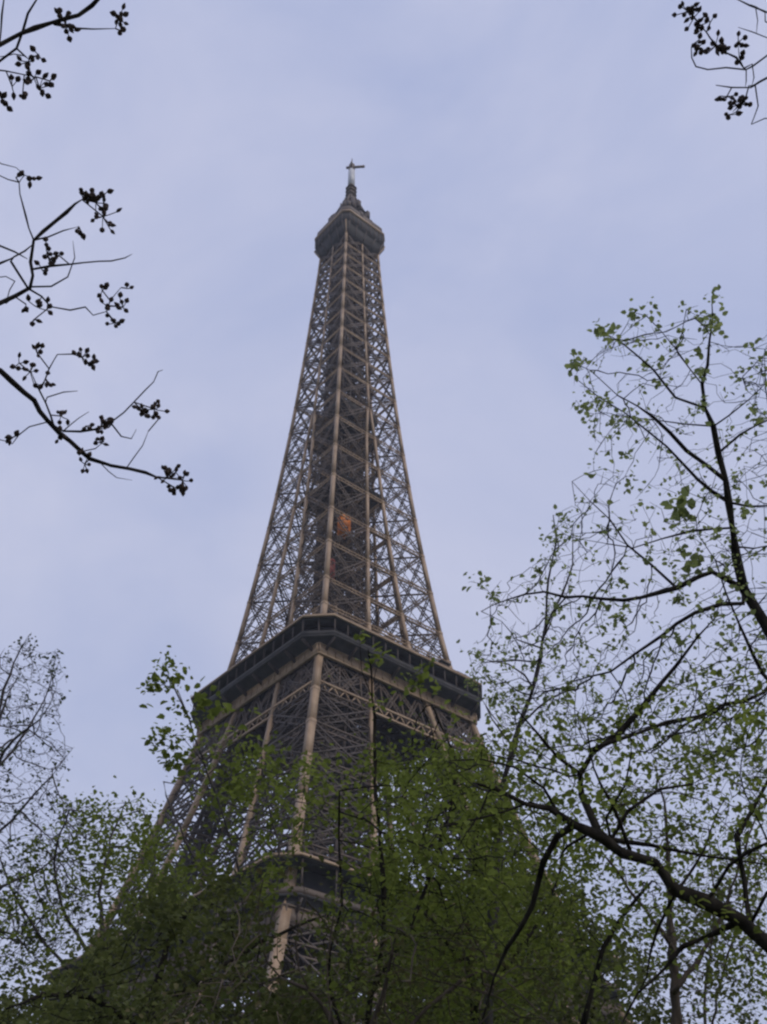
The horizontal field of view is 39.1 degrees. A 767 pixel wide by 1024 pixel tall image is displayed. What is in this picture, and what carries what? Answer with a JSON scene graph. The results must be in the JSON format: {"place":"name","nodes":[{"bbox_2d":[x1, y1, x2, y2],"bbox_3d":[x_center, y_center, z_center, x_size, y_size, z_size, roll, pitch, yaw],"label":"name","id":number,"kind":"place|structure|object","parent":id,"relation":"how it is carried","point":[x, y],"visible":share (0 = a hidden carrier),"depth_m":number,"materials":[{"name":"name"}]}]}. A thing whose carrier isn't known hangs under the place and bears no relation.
{"place":"outdoors","nodes":[
{"label":"outdoors","id":0,"kind":"place"},
{"bbox_2d":[47,161,633,1023],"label":"lattice tower","id":1,"kind":"structure","parent":0,"point":[291,691],"depth_m":215.30,"materials":[{"name":"metal"}]},
{"bbox_2d":[329,558,334,579],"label":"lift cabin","id":2,"kind":"object","parent":1,"relation":"hanging from","point":[332,570],"visible":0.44,"depth_m":224.64,"materials":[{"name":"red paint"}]},
{"bbox_2d":[337,515,350,538],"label":"lift cabin","id":3,"kind":"object","parent":1,"relation":"hanging from","point":[347,522],"visible":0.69,"depth_m":233.81,"materials":[{"name":"metal"}]},
{"bbox_2d":[0,0,766,1023],"label":"sky","id":4,"kind":"structure","parent":0,"point":[533,170],"materials":[{"name":"blue"}]},
{"bbox_2d":[620,838,766,1023],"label":"slim tree","id":5,"kind":"object","parent":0,"point":[717,896],"visible":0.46,"depth_m":24.01,"materials":[{"name":"green plant"}]},
{"label":"ground","id":6,"kind":"structure","parent":0,"visible":0},
{"bbox_2d":[0,634,96,974],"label":"twiggy tree","id":7,"kind":"object","parent":6,"relation":"on","point":[29,798],"visible":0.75,"depth_m":18.98,"materials":[{"name":"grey plant"}]},
{"bbox_2d":[0,775,192,1022],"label":"broadleaf tree","id":8,"kind":"object","parent":6,"relation":"on","point":[152,856],"visible":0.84,"depth_m":17.76,"materials":[{"name":"green plant"}]},
{"bbox_2d":[0,0,192,495],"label":"capsule tree","id":9,"kind":"object","parent":6,"relation":"on","point":[108,422],"visible":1,"depth_m":6.79,"materials":[{"name":"black plant"}]},
{"bbox_2d":[0,940,234,1023],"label":"broadleaf tree","id":10,"kind":"object","parent":6,"relation":"on","point":[126,1002],"visible":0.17,"depth_m":25.97,"materials":[{"name":"green plant"}]},
{"bbox_2d":[0,846,364,1023],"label":"broadleaf tree","id":11,"kind":"object","parent":6,"relation":"on","point":[160,916],"visible":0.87,"depth_m":12.67,"materials":[{"name":"green plant"}]},
{"bbox_2d":[131,645,360,1019],"bbox_3d":[-2.037,6.809,13.604,3.364,10.674,6.046,2,-41,-2],"label":"broadleaf tree","id":12,"kind":"object","parent":6,"relation":"on","point":[238,790],"visible":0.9,"depth_m":14.95,"materials":[{"name":"green plant"}]},
{"bbox_2d":[117,834,595,1023],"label":"broadleaf tree","id":13,"kind":"object","parent":6,"relation":"on","point":[420,985],"visible":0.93,"depth_m":11.11,"materials":[{"name":"green plant"}]},
{"bbox_2d":[251,918,520,1023],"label":"broadleaf tree","id":14,"kind":"object","parent":6,"relation":"on","point":[318,980],"visible":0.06,"depth_m":28.75,"materials":[{"name":"green plant"}]},
{"bbox_2d":[299,630,543,1023],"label":"broadleaf tree","id":15,"kind":"object","parent":6,"relation":"on","point":[382,764],"visible":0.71,"depth_m":12.94,"materials":[{"name":"green plant"}]},
{"bbox_2d":[348,725,632,1023],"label":"broadleaf tree","id":16,"kind":"object","parent":6,"relation":"on","point":[536,922],"visible":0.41,"depth_m":17.08,"materials":[{"name":"green plant"}]},
{"bbox_2d":[359,856,684,1023],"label":"broadleaf tree","id":17,"kind":"object","parent":6,"relation":"on","point":[622,958],"visible":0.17,"depth_m":30.26,"materials":[{"name":"green plant"}]},
{"bbox_2d":[456,515,598,1023],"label":"slim tree","id":18,"kind":"object","parent":6,"relation":"on","point":[506,769],"visible":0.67,"depth_m":16.54,"materials":[{"name":"green plant"}]},
{"bbox_2d":[403,600,766,1023],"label":"broadleaf tree","id":19,"kind":"object","parent":6,"relation":"on","point":[739,922],"visible":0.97,"depth_m":9.79,"materials":[{"name":"green plant"}]},
{"bbox_2d":[462,284,766,785],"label":"broadleaf tree","id":20,"kind":"object","parent":6,"relation":"on","point":[741,583],"visible":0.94,"depth_m":12.21,"materials":[{"name":"green plant"}]},
{"bbox_2d":[543,808,690,1023],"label":"slim tree","id":21,"kind":"object","parent":6,"relation":"on","point":[602,943],"visible":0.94,"depth_m":11.77,"materials":[{"name":"green plant"}]},
{"bbox_2d":[568,730,766,1023],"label":"broadleaf tree","id":22,"kind":"object","parent":6,"relation":"on","point":[670,935],"visible":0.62,"depth_m":20.06,"materials":[{"name":"green plant"}]},
{"bbox_2d":[619,825,766,1023],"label":"slim tree","id":23,"kind":"object","parent":6,"relation":"on","point":[658,1019],"visible":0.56,"depth_m":23.62,"materials":[{"name":"green plant"}]},
{"bbox_2d":[672,0,766,124],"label":"capsule tree","id":24,"kind":"object","parent":6,"relation":"on","point":[722,48],"visible":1,"depth_m":6.84,"materials":[{"name":"black plant"}]}
]}

